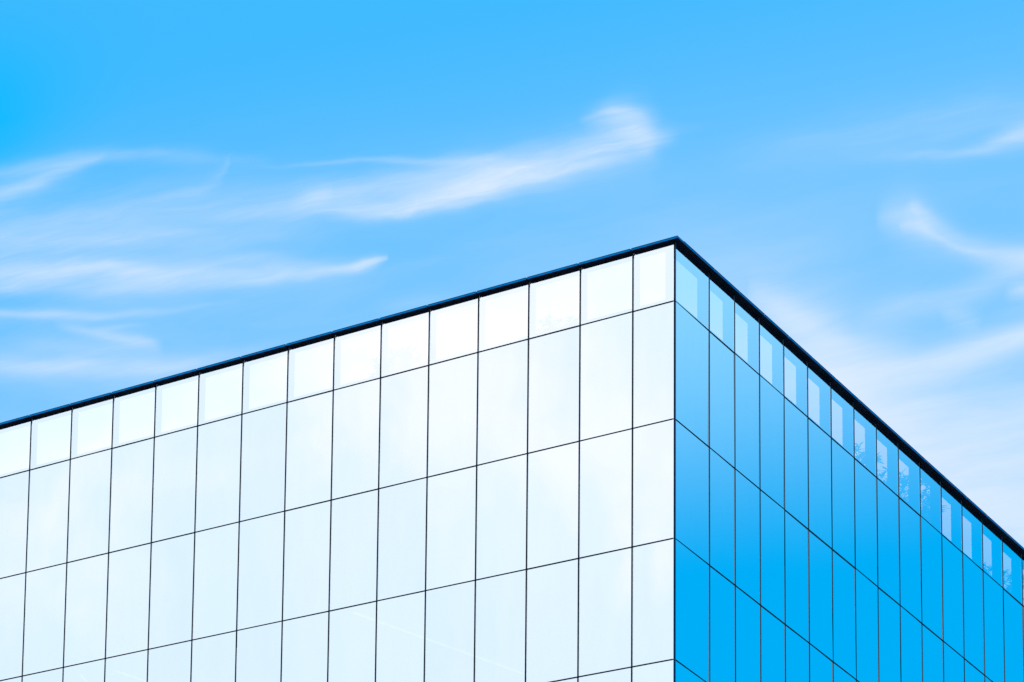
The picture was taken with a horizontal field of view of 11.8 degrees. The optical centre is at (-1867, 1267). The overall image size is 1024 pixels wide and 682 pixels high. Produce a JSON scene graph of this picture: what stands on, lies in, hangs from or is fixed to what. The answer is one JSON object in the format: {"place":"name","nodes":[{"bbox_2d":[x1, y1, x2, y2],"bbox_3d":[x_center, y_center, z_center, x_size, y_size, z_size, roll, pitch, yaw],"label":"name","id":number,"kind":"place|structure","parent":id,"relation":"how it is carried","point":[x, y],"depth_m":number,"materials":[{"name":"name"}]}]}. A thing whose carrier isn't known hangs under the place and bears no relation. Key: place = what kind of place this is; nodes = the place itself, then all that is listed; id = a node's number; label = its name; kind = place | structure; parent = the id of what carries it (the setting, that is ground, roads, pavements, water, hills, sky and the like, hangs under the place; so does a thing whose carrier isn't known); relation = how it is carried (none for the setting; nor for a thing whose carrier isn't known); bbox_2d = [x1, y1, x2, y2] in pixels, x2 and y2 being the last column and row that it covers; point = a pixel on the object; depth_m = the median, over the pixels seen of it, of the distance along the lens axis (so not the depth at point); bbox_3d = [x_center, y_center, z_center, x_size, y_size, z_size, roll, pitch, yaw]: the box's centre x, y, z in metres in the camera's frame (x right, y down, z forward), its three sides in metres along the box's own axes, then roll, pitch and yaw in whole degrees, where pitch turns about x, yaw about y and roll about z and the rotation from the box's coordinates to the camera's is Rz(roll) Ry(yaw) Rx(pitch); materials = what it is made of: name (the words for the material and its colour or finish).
{"place":"outdoors","nodes":[
{"label":"outdoors","id":0,"kind":"place"},
{"bbox_2d":[0,235,1023,681],"bbox_3d":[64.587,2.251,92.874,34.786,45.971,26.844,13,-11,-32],"label":"office building","id":1,"kind":"structure","parent":0,"point":[674,459],"depth_m":80.50,"materials":[{"name":"white glass"}]},
{"bbox_2d":[0,677,20,681],"bbox_3d":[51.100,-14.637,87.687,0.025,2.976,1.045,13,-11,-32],"label":"window pane","id":2,"kind":"structure","parent":1,"relation":"in","point":[15,679],"depth_m":87.65,"materials":[{"name":"white glass"}]},
{"bbox_2d":[0,573,24,679],"bbox_3d":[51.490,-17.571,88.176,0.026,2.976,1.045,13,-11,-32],"label":"window pane","id":3,"kind":"structure","parent":1,"relation":"in","point":[12,589],"depth_m":87.99,"materials":[{"name":"white glass"}]},
{"bbox_2d":[0,471,28,577],"bbox_3d":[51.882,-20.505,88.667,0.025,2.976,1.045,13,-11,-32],"label":"window pane","id":4,"kind":"structure","parent":1,"relation":"in","point":[14,488],"depth_m":88.53,"materials":[{"name":"white glass"}]},
{"bbox_2d":[23,668,62,681],"bbox_3d":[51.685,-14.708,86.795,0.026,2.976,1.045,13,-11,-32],"label":"window pane","id":5,"kind":"structure","parent":1,"relation":"in","point":[54,675],"depth_m":86.93,"materials":[{"name":"white glass"}]},
{"bbox_2d":[23,564,65,674],"bbox_3d":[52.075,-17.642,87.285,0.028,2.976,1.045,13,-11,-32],"label":"window pane","id":6,"kind":"structure","parent":1,"relation":"in","point":[45,588],"depth_m":87.29,"materials":[{"name":"white glass"}]},
{"bbox_2d":[27,460,69,571],"bbox_3d":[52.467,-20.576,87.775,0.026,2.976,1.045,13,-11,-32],"label":"window pane","id":7,"kind":"structure","parent":1,"relation":"in","point":[49,485],"depth_m":87.76,"materials":[{"name":"white glass"}]},
{"bbox_2d":[64,659,104,681],"bbox_3d":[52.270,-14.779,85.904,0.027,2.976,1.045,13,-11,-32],"label":"window pane","id":8,"kind":"structure","parent":1,"relation":"in","point":[93,671],"depth_m":86.04,"materials":[{"name":"white glass"}]},
{"bbox_2d":[64,554,107,665],"bbox_3d":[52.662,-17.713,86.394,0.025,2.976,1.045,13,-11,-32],"label":"window pane","id":9,"kind":"structure","parent":1,"relation":"in","point":[85,630],"depth_m":86.38,"materials":[{"name":"white glass"}]},
{"bbox_2d":[68,449,110,561],"bbox_3d":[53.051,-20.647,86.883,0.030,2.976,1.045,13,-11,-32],"label":"window pane","id":10,"kind":"structure","parent":1,"relation":"in","point":[90,474],"depth_m":86.88,"materials":[{"name":"white glass"}]},
{"bbox_2d":[106,650,146,681],"bbox_3d":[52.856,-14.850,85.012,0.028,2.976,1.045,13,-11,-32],"label":"window pane","id":11,"kind":"structure","parent":1,"relation":"in","point":[132,667],"depth_m":85.14,"materials":[{"name":"white glass"}]},
{"bbox_2d":[106,544,150,657],"bbox_3d":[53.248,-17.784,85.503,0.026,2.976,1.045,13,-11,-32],"label":"window pane","id":12,"kind":"structure","parent":1,"relation":"in","point":[129,569],"depth_m":85.49,"materials":[{"name":"white glass"}]},
{"bbox_2d":[110,438,153,551],"bbox_3d":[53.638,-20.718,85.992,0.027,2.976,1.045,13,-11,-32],"label":"window pane","id":13,"kind":"structure","parent":1,"relation":"in","point":[132,464],"depth_m":85.98,"materials":[{"name":"white glass"}]},
{"bbox_2d":[148,641,190,681],"bbox_3d":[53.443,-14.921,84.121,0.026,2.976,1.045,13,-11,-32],"label":"window pane","id":14,"kind":"structure","parent":1,"relation":"in","point":[172,663],"depth_m":84.25,"materials":[{"name":"white glass"}]},
{"bbox_2d":[149,533,193,647],"bbox_3d":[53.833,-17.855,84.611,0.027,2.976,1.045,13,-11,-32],"label":"window pane","id":15,"kind":"structure","parent":1,"relation":"in","point":[172,559],"depth_m":84.60,"materials":[{"name":"white glass"}]},
{"bbox_2d":[152,427,196,541],"bbox_3d":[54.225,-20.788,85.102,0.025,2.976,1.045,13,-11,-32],"label":"window pane","id":16,"kind":"structure","parent":1,"relation":"in","point":[175,453],"depth_m":85.10,"materials":[{"name":"white glass"}]},
{"bbox_2d":[192,631,235,681],"bbox_3d":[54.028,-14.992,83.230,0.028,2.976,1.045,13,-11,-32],"label":"window pane","id":17,"kind":"structure","parent":1,"relation":"in","point":[213,657],"depth_m":83.33,"materials":[{"name":"white glass"}]},
{"bbox_2d":[193,523,238,638],"bbox_3d":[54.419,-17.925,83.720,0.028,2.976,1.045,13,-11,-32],"label":"window pane","id":18,"kind":"structure","parent":1,"relation":"in","point":[216,549],"depth_m":83.72,"materials":[{"name":"white glass"}]},
{"bbox_2d":[196,415,240,530],"bbox_3d":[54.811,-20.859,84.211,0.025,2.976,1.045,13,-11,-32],"label":"window pane","id":19,"kind":"structure","parent":1,"relation":"in","point":[218,471],"depth_m":84.21,"materials":[{"name":"white glass"}]},
{"bbox_2d":[236,622,281,681],"bbox_3d":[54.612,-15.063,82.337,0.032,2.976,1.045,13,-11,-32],"label":"window pane","id":20,"kind":"structure","parent":1,"relation":"in","point":[258,648],"depth_m":82.44,"materials":[{"name":"white glass"}]},
{"bbox_2d":[238,512,283,629],"bbox_3d":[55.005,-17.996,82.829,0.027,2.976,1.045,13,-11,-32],"label":"window pane","id":21,"kind":"structure","parent":1,"relation":"in","point":[261,539],"depth_m":82.82,"materials":[{"name":"white glass"}]},
{"bbox_2d":[240,404,285,520],"bbox_3d":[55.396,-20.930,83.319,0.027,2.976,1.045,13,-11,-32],"label":"window pane","id":22,"kind":"structure","parent":1,"relation":"in","point":[264,431],"depth_m":83.31,"materials":[{"name":"white glass"}]},
{"bbox_2d":[282,612,327,681],"bbox_3d":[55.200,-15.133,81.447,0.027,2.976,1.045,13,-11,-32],"label":"window pane","id":23,"kind":"structure","parent":1,"relation":"in","point":[305,639],"depth_m":81.52,"materials":[{"name":"white glass"}]},
{"bbox_2d":[283,501,329,619],"bbox_3d":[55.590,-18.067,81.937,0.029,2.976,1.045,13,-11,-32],"label":"window pane","id":24,"kind":"structure","parent":1,"relation":"in","point":[307,529],"depth_m":81.92,"materials":[{"name":"white glass"}]},
{"bbox_2d":[286,391,332,509],"bbox_3d":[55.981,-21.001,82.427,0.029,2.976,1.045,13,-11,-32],"label":"window pane","id":25,"kind":"structure","parent":1,"relation":"in","point":[309,432],"depth_m":82.42,"materials":[{"name":"white glass"}]},
{"bbox_2d":[329,602,375,681],"bbox_3d":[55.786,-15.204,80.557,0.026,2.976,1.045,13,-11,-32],"label":"window pane","id":26,"kind":"structure","parent":1,"relation":"in","point":[352,629],"depth_m":80.61,"materials":[{"name":"white glass"}]},
{"bbox_2d":[330,490,377,609],"bbox_3d":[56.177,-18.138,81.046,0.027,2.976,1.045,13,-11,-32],"label":"window pane","id":27,"kind":"structure","parent":1,"relation":"in","point":[354,518],"depth_m":81.04,"materials":[{"name":"white glass"}]},
{"bbox_2d":[332,379,379,498],"bbox_3d":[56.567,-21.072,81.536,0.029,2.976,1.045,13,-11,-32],"label":"window pane","id":28,"kind":"structure","parent":1,"relation":"in","point":[356,407],"depth_m":81.52,"materials":[{"name":"white glass"}]},
{"bbox_2d":[376,592,424,681],"bbox_3d":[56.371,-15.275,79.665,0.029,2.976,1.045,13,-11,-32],"label":"window pane","id":29,"kind":"structure","parent":1,"relation":"in","point":[400,620],"depth_m":79.71,"materials":[{"name":"white glass"}]},
{"bbox_2d":[378,478,425,599],"bbox_3d":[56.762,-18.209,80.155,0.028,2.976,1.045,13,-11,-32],"label":"window pane","id":30,"kind":"structure","parent":1,"relation":"in","point":[402,507],"depth_m":80.14,"materials":[{"name":"white glass"}]},
{"bbox_2d":[380,366,427,487],"bbox_3d":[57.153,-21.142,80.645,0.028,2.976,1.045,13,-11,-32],"label":"window pane","id":31,"kind":"structure","parent":1,"relation":"in","point":[403,440],"depth_m":80.63,"materials":[{"name":"white glass"}]},
{"bbox_2d":[425,581,474,681],"bbox_3d":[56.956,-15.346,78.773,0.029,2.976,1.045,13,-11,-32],"label":"window pane","id":32,"kind":"structure","parent":1,"relation":"in","point":[450,609],"depth_m":78.80,"materials":[{"name":"white glass"}]},
{"bbox_2d":[427,467,475,589],"bbox_3d":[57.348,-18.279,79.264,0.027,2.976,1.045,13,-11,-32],"label":"window pane","id":33,"kind":"structure","parent":1,"relation":"in","point":[452,495],"depth_m":79.26,"materials":[{"name":"white glass"}]},
{"bbox_2d":[428,353,476,475],"bbox_3d":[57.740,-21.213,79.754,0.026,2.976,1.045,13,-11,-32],"label":"window pane","id":34,"kind":"structure","parent":1,"relation":"in","point":[453,383],"depth_m":79.75,"materials":[{"name":"white glass"}]},
{"bbox_2d":[475,570,525,681],"bbox_3d":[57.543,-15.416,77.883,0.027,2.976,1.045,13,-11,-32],"label":"window pane","id":35,"kind":"structure","parent":1,"relation":"in","point":[500,600],"depth_m":77.88,"materials":[{"name":"white glass"}]},
{"bbox_2d":[477,454,526,578],"bbox_3d":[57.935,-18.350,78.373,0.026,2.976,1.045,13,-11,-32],"label":"window pane","id":36,"kind":"structure","parent":1,"relation":"in","point":[501,494],"depth_m":78.36,"materials":[{"name":"white glass"}]},
{"bbox_2d":[478,340,527,463],"bbox_3d":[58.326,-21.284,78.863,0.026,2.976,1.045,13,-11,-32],"label":"window pane","id":37,"kind":"structure","parent":1,"relation":"in","point":[502,406],"depth_m":78.86,"materials":[{"name":"white glass"}]},
{"bbox_2d":[527,559,577,681],"bbox_3d":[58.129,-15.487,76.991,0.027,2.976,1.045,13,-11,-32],"label":"window pane","id":38,"kind":"structure","parent":1,"relation":"in","point":[552,590],"depth_m":76.97,"materials":[{"name":"white glass"}]},
{"bbox_2d":[528,327,578,452],"bbox_3d":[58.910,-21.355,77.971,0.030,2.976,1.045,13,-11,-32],"label":"window pane","id":39,"kind":"structure","parent":1,"relation":"in","point":[553,358],"depth_m":77.96,"materials":[{"name":"white glass"}]},
{"bbox_2d":[528,442,578,567],"bbox_3d":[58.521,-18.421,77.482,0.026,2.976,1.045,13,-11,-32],"label":"window pane","id":40,"kind":"structure","parent":1,"relation":"in","point":[552,473],"depth_m":77.46,"materials":[{"name":"white glass"}]},
{"bbox_2d":[558,678,576,681],"bbox_3d":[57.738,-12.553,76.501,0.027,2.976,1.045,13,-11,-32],"label":"window pane","id":41,"kind":"structure","parent":1,"relation":"in","point":[575,679],"depth_m":76.41,"materials":[{"name":"white glass"}]},
{"bbox_2d":[579,548,630,675],"bbox_3d":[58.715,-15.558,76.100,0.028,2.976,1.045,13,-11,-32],"label":"window pane","id":42,"kind":"structure","parent":1,"relation":"in","point":[605,579],"depth_m":76.10,"materials":[{"name":"white glass"}]},
{"bbox_2d":[579,668,630,681],"bbox_3d":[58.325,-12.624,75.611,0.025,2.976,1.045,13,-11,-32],"label":"window pane","id":43,"kind":"structure","parent":1,"relation":"in","point":[624,675],"depth_m":75.72,"materials":[{"name":"white glass"}]},
{"bbox_2d":[580,429,631,556],"bbox_3d":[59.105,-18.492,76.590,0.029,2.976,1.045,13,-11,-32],"label":"window pane","id":44,"kind":"structure","parent":1,"relation":"in","point":[605,461],"depth_m":76.58,"materials":[{"name":"white glass"}]},
{"bbox_2d":[581,313,631,439],"bbox_3d":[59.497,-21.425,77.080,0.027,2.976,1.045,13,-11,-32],"label":"window pane","id":45,"kind":"structure","parent":1,"relation":"in","point":[606,345],"depth_m":77.07,"materials":[{"name":"white glass"}]},
{"bbox_2d":[633,660,672,681],"bbox_3d":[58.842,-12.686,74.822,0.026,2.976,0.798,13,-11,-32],"label":"window pane","id":46,"kind":"structure","parent":1,"relation":"in","point":[662,671],"depth_m":74.99,"materials":[{"name":"white glass"}]},
{"bbox_2d":[633,419,673,545],"bbox_3d":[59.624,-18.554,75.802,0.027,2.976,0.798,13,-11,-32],"label":"window pane","id":47,"kind":"structure","parent":1,"relation":"in","point":[653,466],"depth_m":75.78,"materials":[{"name":"white glass"}]},
{"bbox_2d":[633,539,673,665],"bbox_3d":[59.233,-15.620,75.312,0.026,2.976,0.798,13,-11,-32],"label":"window pane","id":48,"kind":"structure","parent":1,"relation":"in","point":[653,563],"depth_m":75.30,"materials":[{"name":"white glass"}]},
{"bbox_2d":[634,301,673,426],"bbox_3d":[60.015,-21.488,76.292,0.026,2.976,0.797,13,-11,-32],"label":"window pane","id":49,"kind":"structure","parent":1,"relation":"in","point":[653,326],"depth_m":76.28,"materials":[{"name":"white glass"}]},
{"bbox_2d":[676,661,704,681],"bbox_3d":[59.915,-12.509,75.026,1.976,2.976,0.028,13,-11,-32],"label":"window pane","id":50,"kind":"structure","parent":1,"relation":"in","point":[683,674],"depth_m":74.99,"materials":[{"name":"blue glass"}]},
{"bbox_2d":[676,302,708,445],"bbox_3d":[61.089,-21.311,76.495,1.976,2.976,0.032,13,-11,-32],"label":"window pane","id":51,"kind":"structure","parent":1,"relation":"in","point":[692,339],"depth_m":76.49,"materials":[{"name":"blue glass"}]},
{"bbox_2d":[676,421,708,563],"bbox_3d":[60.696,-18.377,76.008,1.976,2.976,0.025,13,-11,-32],"label":"window pane","id":52,"kind":"structure","parent":1,"relation":"in","point":[692,455],"depth_m":76.00,"materials":[{"name":"blue glass"}]},
{"bbox_2d":[676,540,708,681],"bbox_3d":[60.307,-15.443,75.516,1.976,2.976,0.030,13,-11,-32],"label":"window pane","id":53,"kind":"structure","parent":1,"relation":"in","point":[692,573],"depth_m":75.50,"materials":[{"name":"blue glass"}]},
{"bbox_2d":[710,333,734,466],"bbox_3d":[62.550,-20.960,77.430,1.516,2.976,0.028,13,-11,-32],"label":"window pane","id":54,"kind":"structure","parent":1,"relation":"in","point":[722,440],"depth_m":77.43,"materials":[{"name":"blue glass"}]},
{"bbox_2d":[710,449,734,583],"bbox_3d":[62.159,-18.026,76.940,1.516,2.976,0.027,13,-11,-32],"label":"window pane","id":55,"kind":"structure","parent":1,"relation":"in","point":[722,500],"depth_m":76.94,"materials":[{"name":"blue glass"}]},
{"bbox_2d":[710,567,734,681],"bbox_3d":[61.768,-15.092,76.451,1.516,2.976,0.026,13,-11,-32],"label":"window pane","id":56,"kind":"structure","parent":1,"relation":"in","point":[722,592],"depth_m":76.45,"materials":[{"name":"blue glass"}]},
{"bbox_2d":[735,354,758,486],"bbox_3d":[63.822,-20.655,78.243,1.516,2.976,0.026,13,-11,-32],"label":"window pane","id":57,"kind":"structure","parent":1,"relation":"in","point":[746,379],"depth_m":78.22,"materials":[{"name":"blue glass"}]},
{"bbox_2d":[736,470,759,603],"bbox_3d":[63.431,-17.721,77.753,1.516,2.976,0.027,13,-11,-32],"label":"window pane","id":58,"kind":"structure","parent":1,"relation":"in","point":[747,494],"depth_m":77.75,"materials":[{"name":"blue glass"}]},
{"bbox_2d":[736,587,759,681],"bbox_3d":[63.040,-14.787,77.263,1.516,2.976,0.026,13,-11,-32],"label":"window pane","id":59,"kind":"structure","parent":1,"relation":"in","point":[747,610],"depth_m":77.29,"materials":[{"name":"blue glass"}]},
{"bbox_2d":[760,376,783,507],"bbox_3d":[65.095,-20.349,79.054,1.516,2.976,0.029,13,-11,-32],"label":"window pane","id":60,"kind":"structure","parent":1,"relation":"in","point":[771,401],"depth_m":79.05,"materials":[{"name":"blue glass"}]},
{"bbox_2d":[761,491,784,622],"bbox_3d":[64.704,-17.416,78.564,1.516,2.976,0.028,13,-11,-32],"label":"window pane","id":61,"kind":"structure","parent":1,"relation":"in","point":[772,515],"depth_m":78.57,"materials":[{"name":"blue glass"}]},
{"bbox_2d":[761,607,784,681],"bbox_3d":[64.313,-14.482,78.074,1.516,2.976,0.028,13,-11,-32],"label":"window pane","id":62,"kind":"structure","parent":1,"relation":"in","point":[772,630],"depth_m":78.15,"materials":[{"name":"blue glass"}]},
{"bbox_2d":[785,398,807,527],"bbox_3d":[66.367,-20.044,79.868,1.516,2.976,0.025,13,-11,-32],"label":"window pane","id":63,"kind":"structure","parent":1,"relation":"in","point":[796,426],"depth_m":79.86,"materials":[{"name":"blue glass"}]},
{"bbox_2d":[785,511,808,641],"bbox_3d":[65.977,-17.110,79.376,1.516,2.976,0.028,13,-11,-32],"label":"window pane","id":64,"kind":"structure","parent":1,"relation":"in","point":[796,535],"depth_m":79.36,"materials":[{"name":"blue glass"}]},
{"bbox_2d":[786,626,808,681],"bbox_3d":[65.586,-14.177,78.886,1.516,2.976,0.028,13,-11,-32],"label":"window pane","id":65,"kind":"structure","parent":1,"relation":"in","point":[797,649],"depth_m":78.99,"materials":[{"name":"blue glass"}]},
{"bbox_2d":[808,419,831,547],"bbox_3d":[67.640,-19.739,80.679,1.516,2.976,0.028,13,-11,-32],"label":"window pane","id":66,"kind":"structure","parent":1,"relation":"in","point":[820,491],"depth_m":80.67,"materials":[{"name":"blue glass"}]},
{"bbox_2d":[809,531,832,659],"bbox_3d":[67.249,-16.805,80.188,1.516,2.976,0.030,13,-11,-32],"label":"window pane","id":67,"kind":"structure","parent":1,"relation":"in","point":[820,555],"depth_m":80.18,"materials":[{"name":"blue glass"}]},
{"bbox_2d":[810,645,832,681],"bbox_3d":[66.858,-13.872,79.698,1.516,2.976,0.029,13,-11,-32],"label":"window pane","id":68,"kind":"structure","parent":1,"relation":"in","point":[820,665],"depth_m":79.81,"materials":[{"name":"blue glass"}]},
{"bbox_2d":[832,440,854,566],"bbox_3d":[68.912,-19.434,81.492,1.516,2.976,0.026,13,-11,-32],"label":"window pane","id":69,"kind":"structure","parent":1,"relation":"in","point":[842,462],"depth_m":81.48,"materials":[{"name":"blue glass"}]},
{"bbox_2d":[833,551,855,677],"bbox_3d":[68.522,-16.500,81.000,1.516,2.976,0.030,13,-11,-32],"label":"window pane","id":70,"kind":"structure","parent":1,"relation":"in","point":[844,634],"depth_m":80.98,"materials":[{"name":"blue glass"}]},
{"bbox_2d":[834,664,855,681],"bbox_3d":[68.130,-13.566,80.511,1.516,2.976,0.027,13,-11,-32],"label":"window pane","id":71,"kind":"structure","parent":1,"relation":"in","point":[840,675],"depth_m":80.59,"materials":[{"name":"blue glass"}]},
{"bbox_2d":[855,460,877,585],"bbox_3d":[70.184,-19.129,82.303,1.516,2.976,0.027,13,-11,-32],"label":"window pane","id":72,"kind":"structure","parent":1,"relation":"in","point":[865,482],"depth_m":82.30,"materials":[{"name":"blue glass"}]},
{"bbox_2d":[856,569,877,681],"bbox_3d":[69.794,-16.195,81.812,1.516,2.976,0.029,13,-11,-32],"label":"window pane","id":73,"kind":"structure","parent":1,"relation":"in","point":[866,591],"depth_m":81.82,"materials":[{"name":"blue glass"}]},
{"bbox_2d":[877,479,899,603],"bbox_3d":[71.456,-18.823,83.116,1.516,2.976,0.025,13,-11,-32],"label":"window pane","id":74,"kind":"structure","parent":1,"relation":"in","point":[888,507],"depth_m":83.11,"materials":[{"name":"blue glass"}]},
{"bbox_2d":[878,588,900,681],"bbox_3d":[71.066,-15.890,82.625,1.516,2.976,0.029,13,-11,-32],"label":"window pane","id":75,"kind":"structure","parent":1,"relation":"in","point":[889,610],"depth_m":82.66,"materials":[{"name":"blue glass"}]},
{"bbox_2d":[899,498,921,621],"bbox_3d":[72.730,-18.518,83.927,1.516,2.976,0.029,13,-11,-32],"label":"window pane","id":76,"kind":"structure","parent":1,"relation":"in","point":[910,551],"depth_m":83.92,"materials":[{"name":"blue glass"}]},
{"bbox_2d":[901,607,921,681],"bbox_3d":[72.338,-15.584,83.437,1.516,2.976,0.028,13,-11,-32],"label":"window pane","id":77,"kind":"structure","parent":1,"relation":"in","point":[911,638],"depth_m":83.49,"materials":[{"name":"blue glass"}]},
{"bbox_2d":[921,517,941,638],"bbox_3d":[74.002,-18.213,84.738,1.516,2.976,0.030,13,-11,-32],"label":"window pane","id":78,"kind":"structure","parent":1,"relation":"in","point":[931,539],"depth_m":84.73,"materials":[{"name":"blue glass"}]},
{"bbox_2d":[922,625,942,681],"bbox_3d":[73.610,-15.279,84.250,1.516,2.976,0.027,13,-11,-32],"label":"window pane","id":79,"kind":"structure","parent":1,"relation":"in","point":[932,645],"depth_m":84.35,"materials":[{"name":"blue glass"}]},
{"bbox_2d":[942,536,963,656],"bbox_3d":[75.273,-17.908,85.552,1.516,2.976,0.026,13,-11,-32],"label":"window pane","id":80,"kind":"structure","parent":1,"relation":"in","point":[952,557],"depth_m":85.54,"materials":[{"name":"blue glass"}]},
{"bbox_2d":[944,643,963,681],"bbox_3d":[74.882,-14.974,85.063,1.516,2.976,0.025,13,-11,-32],"label":"window pane","id":81,"kind":"structure","parent":1,"relation":"in","point":[953,662],"depth_m":85.18,"materials":[{"name":"blue glass"}]},
{"bbox_2d":[963,554,983,673],"bbox_3d":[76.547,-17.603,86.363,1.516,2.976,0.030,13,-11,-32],"label":"window pane","id":82,"kind":"structure","parent":1,"relation":"in","point":[972,574],"depth_m":86.35,"materials":[{"name":"blue glass"}]},
{"bbox_2d":[965,660,983,681],"bbox_3d":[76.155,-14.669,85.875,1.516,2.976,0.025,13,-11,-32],"label":"window pane","id":83,"kind":"structure","parent":1,"relation":"in","point":[972,674],"depth_m":85.98,"materials":[{"name":"blue glass"}]},
{"bbox_2d":[984,572,1003,681],"bbox_3d":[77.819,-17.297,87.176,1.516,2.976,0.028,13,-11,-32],"label":"window pane","id":84,"kind":"structure","parent":1,"relation":"in","point":[993,592],"depth_m":87.16,"materials":[{"name":"blue glass"}]},
{"bbox_2d":[1004,590,1023,681],"bbox_3d":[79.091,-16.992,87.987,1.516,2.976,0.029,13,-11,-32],"label":"window pane","id":85,"kind":"structure","parent":1,"relation":"in","point":[1013,622],"depth_m":88.01,"materials":[{"name":"blue glass"}]},
{"bbox_2d":[0,0,1023,547],"label":"sky","id":86,"kind":"structure","parent":0,"point":[186,185],"materials":[{"name":"blue"}]}
]}

